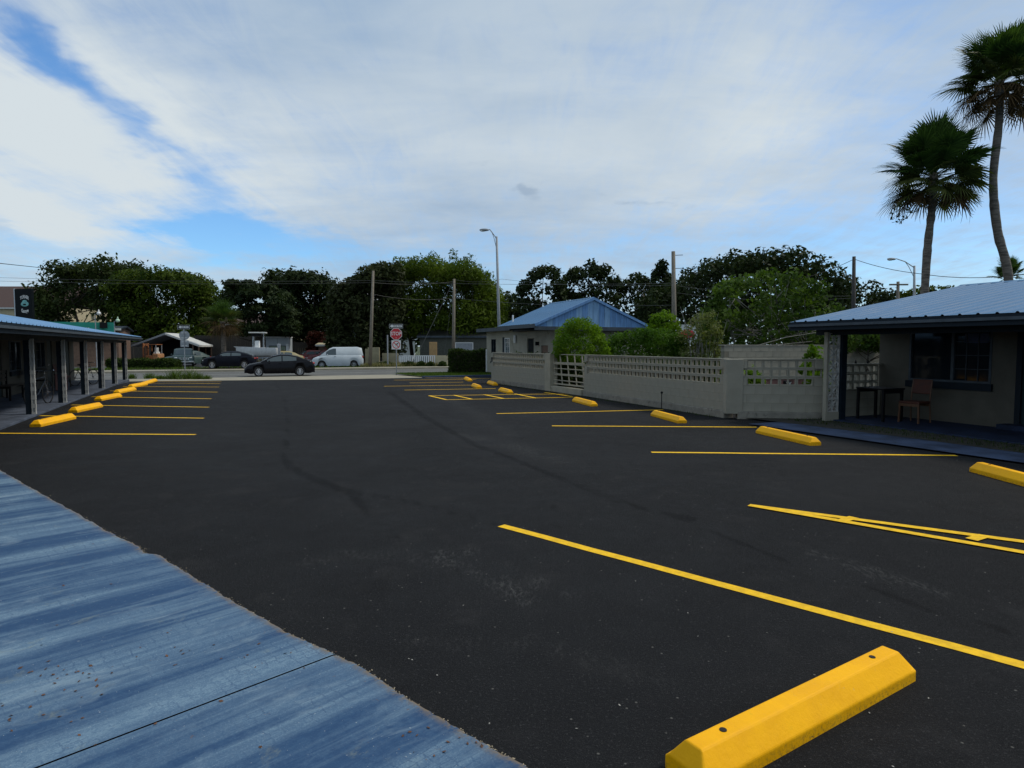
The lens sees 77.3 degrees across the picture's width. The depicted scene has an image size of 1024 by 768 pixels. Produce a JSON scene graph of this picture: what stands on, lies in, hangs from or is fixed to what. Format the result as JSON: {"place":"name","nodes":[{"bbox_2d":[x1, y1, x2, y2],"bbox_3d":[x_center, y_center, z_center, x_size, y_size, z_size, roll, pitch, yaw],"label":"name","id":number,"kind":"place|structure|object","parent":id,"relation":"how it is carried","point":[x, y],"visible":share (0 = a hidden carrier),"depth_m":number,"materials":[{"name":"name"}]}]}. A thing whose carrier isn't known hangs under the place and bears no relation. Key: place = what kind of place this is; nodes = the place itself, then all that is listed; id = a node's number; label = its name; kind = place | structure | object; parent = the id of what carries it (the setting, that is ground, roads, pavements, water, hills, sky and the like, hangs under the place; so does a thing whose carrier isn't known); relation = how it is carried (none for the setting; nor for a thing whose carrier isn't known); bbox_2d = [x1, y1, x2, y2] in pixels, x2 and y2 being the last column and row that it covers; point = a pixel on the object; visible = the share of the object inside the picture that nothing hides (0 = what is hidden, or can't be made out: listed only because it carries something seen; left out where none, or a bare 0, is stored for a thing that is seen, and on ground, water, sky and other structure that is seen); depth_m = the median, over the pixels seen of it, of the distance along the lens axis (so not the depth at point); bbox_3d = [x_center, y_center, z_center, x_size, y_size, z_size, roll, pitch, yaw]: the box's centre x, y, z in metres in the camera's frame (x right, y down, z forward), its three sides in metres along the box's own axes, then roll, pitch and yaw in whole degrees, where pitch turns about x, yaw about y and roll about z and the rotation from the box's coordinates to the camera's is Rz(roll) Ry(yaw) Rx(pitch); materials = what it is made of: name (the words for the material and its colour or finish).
{"place":"outdoors","nodes":[
{"label":"outdoors","id":0,"kind":"place"},
{"bbox_2d":[202,351,257,368],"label":"navy hatchback","id":1,"kind":"object","parent":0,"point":[233,358],"visible":0.92,"depth_m":52.21,"materials":[{"name":"paint"}]},
{"bbox_2d":[74,356,419,368],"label":"lot","id":2,"kind":"structure","parent":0,"point":[196,365],"depth_m":64.44,"materials":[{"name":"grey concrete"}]},
{"bbox_2d":[13,288,34,318],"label":"shop sign","id":3,"kind":"object","parent":2,"relation":"on","point":[23,303],"visible":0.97,"depth_m":57.52,"materials":[{"name":"black paint"}]},
{"bbox_2d":[20,251,156,321],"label":"oak tree","id":4,"kind":"object","parent":2,"relation":"on","point":[48,307],"visible":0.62,"depth_m":87.28,"materials":[{"name":"green plant"}]},
{"bbox_2d":[54,322,133,366],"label":"storefront","id":5,"kind":"object","parent":2,"relation":"on","point":[91,346],"visible":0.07,"depth_m":61.05,"materials":[{"name":"teal"}]},
{"bbox_2d":[130,342,149,358],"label":"dark plank fence","id":6,"kind":"object","parent":2,"relation":"on","point":[139,354],"visible":0.2,"depth_m":77.89,"materials":[{"name":"brown wood"}]},
{"bbox_2d":[142,343,163,358],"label":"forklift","id":7,"kind":"object","parent":2,"relation":"on","point":[156,354],"visible":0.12,"depth_m":67.50,"materials":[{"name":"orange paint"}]},
{"bbox_2d":[98,264,226,351],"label":"oak tree","id":8,"kind":"object","parent":2,"relation":"on","point":[149,314],"visible":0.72,"depth_m":83.15,"materials":[{"name":"green plant"}]},
{"bbox_2d":[131,333,212,358],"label":"carport","id":9,"kind":"object","parent":2,"relation":"on","point":[168,342],"visible":0.5,"depth_m":76.66,"materials":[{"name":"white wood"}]},
{"bbox_2d":[171,348,195,366],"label":"car","id":10,"kind":"object","parent":2,"relation":"on","point":[179,354],"visible":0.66,"depth_m":60.81,"materials":[{"name":"grey paint"}]},
{"bbox_2d":[164,351,210,364],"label":"parked car","id":11,"kind":"object","parent":2,"relation":"on","point":[199,357],"visible":0.23,"depth_m":64.98,"materials":[{"name":"grey paint"}]},
{"bbox_2d":[198,297,242,352],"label":"cabbage palm","id":12,"kind":"object","parent":2,"relation":"on","point":[222,310],"visible":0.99,"depth_m":61.34,"materials":[{"name":"green plant"}]},
{"bbox_2d":[194,335,265,356],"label":"dark plank fence","id":13,"kind":"object","parent":2,"relation":"on","point":[235,341],"visible":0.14,"depth_m":79.82,"materials":[{"name":"brown wood"}]},
{"bbox_2d":[233,332,280,361],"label":"motor boat","id":14,"kind":"object","parent":2,"relation":"on","point":[257,350],"visible":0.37,"depth_m":60.45,"materials":[{"name":"white paint"}]},
{"bbox_2d":[213,278,302,342],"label":"oak tree","id":15,"kind":"object","parent":2,"relation":"on","point":[279,308],"visible":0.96,"depth_m":70.36,"materials":[{"name":"green plant"}]},
{"bbox_2d":[265,337,292,351],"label":"food trailer","id":16,"kind":"object","parent":2,"relation":"on","point":[285,343],"visible":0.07,"depth_m":72.92,"materials":[{"name":"white paint"}]},
{"bbox_2d":[258,265,339,342],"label":"cedar tree","id":17,"kind":"object","parent":2,"relation":"on","point":[313,311],"visible":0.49,"depth_m":79.54,"materials":[{"name":"green plant"}]},
{"bbox_2d":[292,342,317,354],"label":"grey plank fence","id":18,"kind":"object","parent":2,"relation":"on","point":[297,347],"visible":0.16,"depth_m":78.85,"materials":[{"name":"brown wood"}]},
{"bbox_2d":[304,330,325,350],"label":"red leaved tree","id":19,"kind":"object","parent":2,"relation":"on","point":[313,338],"visible":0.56,"depth_m":77.20,"materials":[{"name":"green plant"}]},
{"bbox_2d":[323,260,411,359],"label":"magnolia tree","id":20,"kind":"object","parent":2,"relation":"on","point":[348,308],"visible":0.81,"depth_m":68.05,"materials":[{"name":"green plant"}]},
{"bbox_2d":[365,347,379,362],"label":"tan wall end","id":21,"kind":"structure","parent":2,"relation":"on","point":[375,354],"depth_m":60.95,"materials":[{"name":"paint"}]},
{"bbox_2d":[375,248,510,361],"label":"oak tree","id":22,"kind":"object","parent":2,"relation":"on","point":[472,313],"visible":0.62,"depth_m":71.67,"materials":[{"name":"green plant"}]},
{"bbox_2d":[417,328,486,361],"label":"garden house","id":23,"kind":"structure","parent":2,"relation":"on","point":[473,341],"depth_m":70.85,"materials":[{"name":"grey paint"}]},
{"bbox_2d":[74,364,436,370],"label":"verge","id":24,"kind":"structure","parent":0,"point":[208,368],"depth_m":53.20,"materials":[{"name":"plant"}]},
{"bbox_2d":[105,357,182,368],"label":"clipped hedge","id":25,"kind":"object","parent":24,"relation":"on","point":[158,362],"visible":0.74,"depth_m":53.16,"materials":[{"name":"green plant"}]},
{"bbox_2d":[312,347,363,366],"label":"white van","id":26,"kind":"object","parent":24,"relation":"on","point":[341,356],"visible":0.89,"depth_m":56.87,"materials":[{"name":"paint"}]},
{"bbox_2d":[368,271,373,366],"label":"utility pole","id":27,"kind":"object","parent":24,"relation":"on","point":[371,326],"visible":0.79,"depth_m":56.67,"materials":[{"name":"brown wood"}]},
{"bbox_2d":[0,277,662,284],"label":"overhead wire","id":28,"kind":"object","parent":27,"relation":"attached to","point":[424,282],"visible":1,"depth_m":47.93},
{"bbox_2d":[399,355,434,363],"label":"picket fence","id":29,"kind":"object","parent":24,"relation":"on","point":[402,358],"visible":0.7,"depth_m":60.09,"materials":[{"name":"paint"}]},
{"bbox_2d":[452,279,454,347],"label":"utility pole","id":30,"kind":"object","parent":24,"relation":"on","point":[453,324],"visible":0.79,"depth_m":61.62,"materials":[{"name":"brown wood"}]},
{"bbox_2d":[75,369,447,379],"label":"street","id":31,"kind":"structure","parent":0,"point":[315,373],"depth_m":46.70,"materials":[{"name":"grey asphalt"}]},
{"bbox_2d":[244,354,314,376],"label":"black saloon","id":32,"kind":"object","parent":31,"relation":"on","point":[284,364],"visible":1,"depth_m":42.00,"materials":[{"name":"paint"}]},
{"bbox_2d":[74,366,448,373],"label":"sidewalk","id":33,"kind":"structure","parent":0,"point":[240,370],"depth_m":50.70,"materials":[{"name":"concrete"}]},
{"bbox_2d":[177,325,189,369],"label":"route sign post","id":34,"kind":"object","parent":33,"relation":"on","point":[184,337],"visible":1,"depth_m":48.90,"materials":[{"name":"metal"}]},
{"bbox_2d":[108,375,421,380],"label":"sidewalk","id":35,"kind":"structure","parent":0,"point":[315,377],"depth_m":36.46,"materials":[{"name":"concrete"}]},
{"bbox_2d":[360,361,438,366],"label":"dry grass","id":36,"kind":"structure","parent":0,"point":[383,364],"depth_m":57.78,"materials":[{"name":"brown plant"}]},
{"bbox_2d":[129,347,720,381],"bbox_3d":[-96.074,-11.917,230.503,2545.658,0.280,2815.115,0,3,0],"label":"ground","id":37,"kind":"structure","parent":0,"point":[387,378],"depth_m":35.84,"materials":[{"name":"green plant"}]},
{"bbox_2d":[0,286,111,321],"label":"brown roofed house","id":38,"kind":"structure","parent":37,"relation":"on","point":[6,300],"depth_m":98.13,"materials":[{"name":"beige paint"}]},
{"bbox_2d":[0,314,142,429],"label":"motel wing","id":39,"kind":"structure","parent":37,"relation":"on","point":[28,347],"depth_m":21.23,"materials":[{"name":"blue metal"}]},
{"bbox_2d":[0,370,24,400],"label":"porch bench","id":40,"kind":"object","parent":39,"relation":"on","point":[6,386],"visible":0.94,"depth_m":20.35,"materials":[{"name":"brown wood"}]},
{"bbox_2d":[8,341,23,375],"bbox_3d":[-17.303,-0.896,22.287,0.120,1.200,1.480,-2,4,-25],"label":"window","id":41,"kind":"structure","parent":39,"relation":"in","point":[14,346],"depth_m":22.26,"materials":[{"name":"black glass"}]},
{"bbox_2d":[23,370,53,402],"bbox_3d":[-13.531,0.104,18.304,0.549,1.003,1.711,-1,4,-13],"label":"bicycle","id":42,"kind":"object","parent":39,"relation":"on","point":[42,386],"visible":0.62,"depth_m":18.61,"materials":[{"name":"metal"}]},
{"bbox_2d":[35,341,46,371],"bbox_3d":[-18.762,-1.087,25.463,0.120,1.200,1.480,-2,4,-25],"label":"window","id":43,"kind":"structure","parent":39,"relation":"in","point":[39,346],"depth_m":25.45,"materials":[{"name":"black glass"}]},
{"bbox_2d":[46,341,51,385],"bbox_3d":[-19.417,-0.870,26.856,0.099,1.860,0.790,-2,4,-25],"label":"door","id":44,"kind":"structure","parent":39,"relation":"in","point":[48,342],"depth_m":26.89,"materials":[{"name":"teal paint"}]},
{"bbox_2d":[91,296,865,355],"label":"distant treeline","id":45,"kind":"object","parent":37,"relation":"on","point":[417,344],"depth_m":112.72,"materials":[{"name":"green plant"}]},
{"bbox_2d":[480,228,499,326],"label":"street lamp","id":46,"kind":"object","parent":37,"relation":"on","point":[497,279],"visible":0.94,"depth_m":45.55,"materials":[{"name":"grey metal"}]},
{"bbox_2d":[502,291,527,325],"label":"oak tree","id":47,"kind":"object","parent":37,"relation":"on","point":[511,301],"visible":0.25,"depth_m":86.97,"materials":[{"name":"green plant"}]},
{"bbox_2d":[513,263,568,324],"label":"oak tree","id":48,"kind":"object","parent":37,"relation":"on","point":[558,292],"visible":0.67,"depth_m":74.57,"materials":[{"name":"green plant"}]},
{"bbox_2d":[516,351,585,388],"bbox_3d":[1.171,-0.656,27.810,1.797,1.584,5.875,-2,4,-26],"label":"dark shrub row","id":49,"kind":"object","parent":37,"relation":"on","point":[578,372],"visible":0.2,"depth_m":25.48,"materials":[{"name":"green plant"}]},
{"bbox_2d":[551,316,611,364],"bbox_3d":[2.629,-1.634,24.353,2.394,1.913,2.169,0,3,0],"label":"garden bush","id":50,"kind":"object","parent":37,"relation":"on","point":[596,337],"visible":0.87,"depth_m":24.10,"materials":[{"name":"green plant"}]},
{"bbox_2d":[560,258,621,308],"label":"oak tree","id":51,"kind":"object","parent":37,"relation":"on","point":[597,272],"visible":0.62,"depth_m":77.44,"materials":[{"name":"green plant"}]},
{"bbox_2d":[613,271,660,318],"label":"oak tree","id":52,"kind":"object","parent":37,"relation":"on","point":[637,281],"visible":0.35,"depth_m":82.38,"materials":[{"name":"green plant"}]},
{"bbox_2d":[596,347,720,381],"bbox_3d":[4.527,-0.281,20.013,1.616,1.768,6.067,-1,4,-21],"label":"dark shrub row","id":53,"kind":"object","parent":37,"relation":"on","point":[637,354],"visible":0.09,"depth_m":18.78,"materials":[{"name":"green plant"}]},
{"bbox_2d":[649,258,671,356],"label":"conical tree","id":54,"kind":"object","parent":37,"relation":"on","point":[661,272],"visible":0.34,"depth_m":78.81,"materials":[{"name":"green plant"}]},
{"bbox_2d":[671,251,682,321],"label":"utility pole","id":55,"kind":"object","parent":37,"relation":"on","point":[673,270],"visible":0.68,"depth_m":41.59,"materials":[{"name":"grey wood"}]},
{"bbox_2d":[628,245,858,353],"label":"oak tree","id":56,"kind":"object","parent":37,"relation":"on","point":[750,263],"visible":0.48,"depth_m":68.00,"materials":[{"name":"green plant"}]},
{"bbox_2d":[718,345,878,388],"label":"block wall","id":57,"kind":"structure","parent":37,"relation":"on","point":[763,351],"depth_m":23.79,"materials":[{"name":"beige paint"}]},
{"bbox_2d":[798,344,831,374],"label":"garden plant","id":58,"kind":"object","parent":37,"relation":"on","point":[812,351],"visible":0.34,"depth_m":17.99,"materials":[{"name":"green plant"}]},
{"bbox_2d":[851,256,855,308],"bbox_3d":[20.208,-3.876,37.836,0.387,7.252,0.275,0,3,0],"label":"utility pole","id":59,"kind":"object","parent":37,"relation":"on","point":[853,302],"visible":0.4,"depth_m":37.64,"materials":[{"name":"brown wood"}]},
{"bbox_2d":[805,259,1022,277],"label":"overhead wire","id":60,"kind":"object","parent":59,"relation":"attached to","point":[918,273],"visible":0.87,"depth_m":33.81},
{"bbox_2d":[837,275,903,309],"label":"oak tree","id":61,"kind":"object","parent":37,"relation":"on","point":[875,297],"visible":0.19,"depth_m":78.11,"materials":[{"name":"green plant"}]},
{"bbox_2d":[900,285,954,297],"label":"oak tree","id":62,"kind":"object","parent":37,"relation":"on","point":[908,293],"visible":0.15,"depth_m":59.52,"materials":[{"name":"green plant"}]},
{"bbox_2d":[986,255,1023,280],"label":"cabbage palm","id":63,"kind":"object","parent":37,"relation":"on","point":[1016,264],"visible":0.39,"depth_m":39.35,"materials":[{"name":"green plant"}]},
{"bbox_2d":[396,371,490,375],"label":"grass","id":64,"kind":"structure","parent":0,"point":[432,373],"depth_m":39.32,"materials":[{"name":"green plant"}]},
{"bbox_2d":[0,377,1023,767],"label":"parking lot","id":65,"kind":"structure","parent":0,"point":[534,579],"depth_m":5.50,"materials":[{"name":"black asphalt"}]},
{"bbox_2d":[29,413,75,426],"bbox_3d":[-10.334,0.804,14.443,0.222,0.143,1.562,-1,3,-10],"label":"wheel stop","id":66,"kind":"object","parent":65,"relation":"on","point":[52,420],"visible":1,"depth_m":14.24,"materials":[{"name":"yellow paint"}]},
{"bbox_2d":[68,402,102,412],"bbox_3d":[-11.551,0.629,17.365,0.222,0.143,1.558,-1,4,-11],"label":"wheel stop","id":67,"kind":"object","parent":65,"relation":"on","point":[82,408],"visible":1,"depth_m":17.13,"materials":[{"name":"yellow paint"}]},
{"bbox_2d":[0,470,526,767],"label":"painted concrete apron","id":68,"kind":"object","parent":65,"relation":"on","point":[334,711],"visible":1,"depth_m":3.30,"materials":[{"name":"blue paint"}]},
{"bbox_2d":[2,567,482,756],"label":"fallen leaves","id":69,"kind":"object","parent":68,"relation":"on","point":[97,685],"visible":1,"depth_m":3.15,"materials":[{"name":"brown plant"}]},
{"bbox_2d":[491,352,544,389],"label":"screen block wall","id":70,"kind":"structure","parent":65,"relation":"on","point":[511,370],"depth_m":27.14,"materials":[{"name":"beige paint"}]},
{"bbox_2d":[545,353,556,390],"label":"gate pier","id":71,"kind":"structure","parent":65,"relation":"on","point":[549,375],"depth_m":24.49,"materials":[{"name":"beige paint"}]},
{"bbox_2d":[553,354,584,387],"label":"grille gate","id":72,"kind":"structure","parent":71,"relation":"attached to","point":[567,363],"depth_m":23.36,"materials":[{"name":"beige metal"}]},
{"bbox_2d":[476,297,647,372],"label":"office building","id":73,"kind":"structure","parent":65,"relation":"on","point":[536,332],"depth_m":34.12,"materials":[{"name":"blue metal"}]},
{"bbox_2d":[551,386,583,395],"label":"gate sill","id":74,"kind":"structure","parent":65,"relation":"on","point":[570,390],"depth_m":23.22,"materials":[{"name":"beige paint"}]},
{"bbox_2d":[572,397,597,405],"bbox_3d":[2.168,0.520,19.174,0.222,0.143,1.723,-1,4,-12],"label":"wheel stop","id":75,"kind":"object","parent":65,"relation":"on","point":[584,401],"visible":1,"depth_m":18.91,"materials":[{"name":"yellow paint"}]},
{"bbox_2d":[596,326,688,365],"bbox_3d":[5.040,-1.450,24.878,3.716,1.608,2.537,0,3,0],"label":"garden bush","id":76,"kind":"object","parent":65,"relation":"on","point":[647,337],"visible":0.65,"depth_m":24.47,"materials":[{"name":"green plant"}]},
{"bbox_2d":[583,355,732,417],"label":"screen block wall","id":77,"kind":"structure","parent":65,"relation":"on","point":[701,396],"depth_m":18.02,"materials":[{"name":"beige paint"}]},
{"bbox_2d":[644,309,682,355],"bbox_3d":[6.396,-1.500,26.894,1.694,3.255,1.639,0,3,0],"label":"garden bush","id":78,"kind":"object","parent":65,"relation":"on","point":[657,320],"visible":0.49,"depth_m":26.61,"materials":[{"name":"green plant"}]},
{"bbox_2d":[651,410,686,422],"bbox_3d":[3.686,0.762,15.137,0.222,0.143,1.595,-1,3,-10],"label":"wheel stop","id":79,"kind":"object","parent":65,"relation":"on","point":[668,416],"visible":1,"depth_m":14.89,"materials":[{"name":"yellow paint"}]},
{"bbox_2d":[674,306,815,357],"bbox_3d":[8.950,-1.333,23.940,5.771,3.280,1.626,0,3,0],"label":"pale shrub","id":80,"kind":"object","parent":65,"relation":"on","point":[705,318],"visible":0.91,"depth_m":23.80,"materials":[{"name":"green plant"}]},
{"bbox_2d":[694,266,852,357],"bbox_3d":[10.965,-2.366,26.852,6.523,5.008,4.973,0,3,0],"label":"garden tree","id":81,"kind":"object","parent":65,"relation":"on","point":[730,289],"visible":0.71,"depth_m":26.17,"materials":[{"name":"green plant"}]},
{"bbox_2d":[735,359,823,418],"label":"screen block wall","id":82,"kind":"structure","parent":65,"relation":"on","point":[795,400],"depth_m":15.06,"materials":[{"name":"beige paint"}]},
{"bbox_2d":[723,359,743,413],"bbox_3d":[5.281,0.054,15.292,0.400,1.300,0.260,0,3,2],"label":"wall pilaster","id":83,"kind":"object","parent":82,"relation":"attached to","point":[733,386],"depth_m":15.17,"materials":[{"name":"beige paint"}]},
{"bbox_2d":[756,426,820,445],"bbox_3d":[5.122,0.954,11.951,0.222,0.143,1.661,-1,4,-11],"label":"wheel stop","id":84,"kind":"object","parent":65,"relation":"on","point":[791,436],"visible":1,"depth_m":11.74,"materials":[{"name":"yellow paint"}]},
{"bbox_2d":[665,646,915,767],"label":"wheel stop","id":85,"kind":"object","parent":65,"relation":"on","point":[765,733],"visible":1,"depth_m":2.84,"materials":[{"name":"yellow paint"}]},
{"bbox_2d":[822,332,847,420],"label":"pierced block pillar","id":86,"kind":"structure","parent":65,"relation":"on","point":[840,351],"depth_m":14.53,"materials":[{"name":"beige paint"}]},
{"bbox_2d":[830,334,879,385],"bbox_3d":[14.075,-0.997,24.936,3.176,2.485,2.264,0,3,0],"label":"garden shrub","id":87,"kind":"object","parent":65,"relation":"on","point":[869,342],"visible":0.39,"depth_m":24.49,"materials":[{"name":"green plant"}]},
{"bbox_2d":[751,422,1023,462],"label":"blue walk","id":88,"kind":"structure","parent":65,"relation":"on","point":[963,449],"depth_m":11.43,"materials":[{"name":"blue concrete"}]},
{"bbox_2d":[752,418,1023,452],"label":"soil strip","id":89,"kind":"object","parent":65,"relation":"on","point":[854,428],"visible":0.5,"depth_m":12.44,"materials":[{"name":"black soil"}]},
{"bbox_2d":[793,417,1023,451],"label":"strip grass","id":90,"kind":"structure","parent":89,"relation":"on","point":[962,441],"depth_m":12.23,"materials":[{"name":"green plant"}]},
{"bbox_2d":[788,279,1023,444],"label":"motel wing","id":91,"kind":"structure","parent":65,"relation":"on","point":[961,347],"depth_m":13.60,"materials":[{"name":"blue metal"}]},
{"bbox_2d":[856,386,904,421],"bbox_3d":[8.332,0.444,14.515,0.600,0.735,0.760,-1,4,-18],"label":"porch table","id":92,"kind":"object","parent":91,"relation":"on","point":[888,390],"visible":0.98,"depth_m":14.28,"materials":[{"name":"black plastic"}]},
{"bbox_2d":[897,379,932,423],"bbox_3d":[8.845,0.370,14.023,0.525,0.944,0.452,-2,4,-28],"label":"chair","id":93,"kind":"object","parent":91,"relation":"on","point":[921,386],"visible":1,"depth_m":14.03,"materials":[{"name":"brown wood"}]},
{"bbox_2d":[905,332,992,391],"bbox_3d":[9.615,-0.561,14.106,0.120,1.330,1.870,-1,4,-23],"label":"window","id":94,"kind":"structure","parent":91,"relation":"in","point":[949,359],"depth_m":14.01,"materials":[{"name":"black glass"}]},
{"bbox_2d":[874,108,1005,293],"bbox_3d":[13.838,-4.252,21.268,3.645,9.423,3.689,0,3,0],"label":"cabbage palm","id":95,"kind":"object","parent":65,"relation":"on","point":[934,146],"visible":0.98,"depth_m":20.56,"materials":[{"name":"green plant"}]},
{"bbox_2d":[889,187,920,223],"bbox_3d":[12.652,-5.745,20.596,1.026,1.192,0.295,0,3,0],"label":"hanging twig","id":96,"kind":"object","parent":95,"relation":"hanging from","point":[904,209],"visible":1,"depth_m":20.60,"materials":[{"name":"green plant"}]},
{"bbox_2d":[931,18,1023,280],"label":"cabbage palm","id":97,"kind":"object","parent":65,"relation":"on","point":[999,57],"visible":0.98,"depth_m":20.90,"materials":[{"name":"green plant"}]},
{"bbox_2d":[969,462,1023,486],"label":"wheel stop","id":98,"kind":"object","parent":65,"relation":"on","point":[1001,473],"visible":1,"depth_m":8.35,"materials":[{"name":"yellow paint"}]},
{"bbox_2d":[0,0,1023,346],"label":"sky","id":99,"kind":"structure","parent":0,"point":[220,140],"materials":[{"name":"blue"}]},
{"bbox_2d":[834,363,882,416],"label":"porch end wall","id":100,"kind":"structure","parent":0,"point":[867,403],"depth_m":15.36,"materials":[{"name":"beige paint"}]},
{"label":"grass verge","id":101,"kind":"structure","parent":0,"visible":0},
{"bbox_2d":[389,324,402,374],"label":"stop sign","id":102,"kind":"object","parent":101,"relation":"on","point":[396,333],"visible":1,"depth_m":42.85,"materials":[{"name":"metal"}]},
{"bbox_2d":[446,348,490,372],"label":"clipped hedge","id":103,"kind":"object","parent":101,"relation":"on","point":[461,360],"visible":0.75,"depth_m":42.61,"materials":[{"name":"green plant"}]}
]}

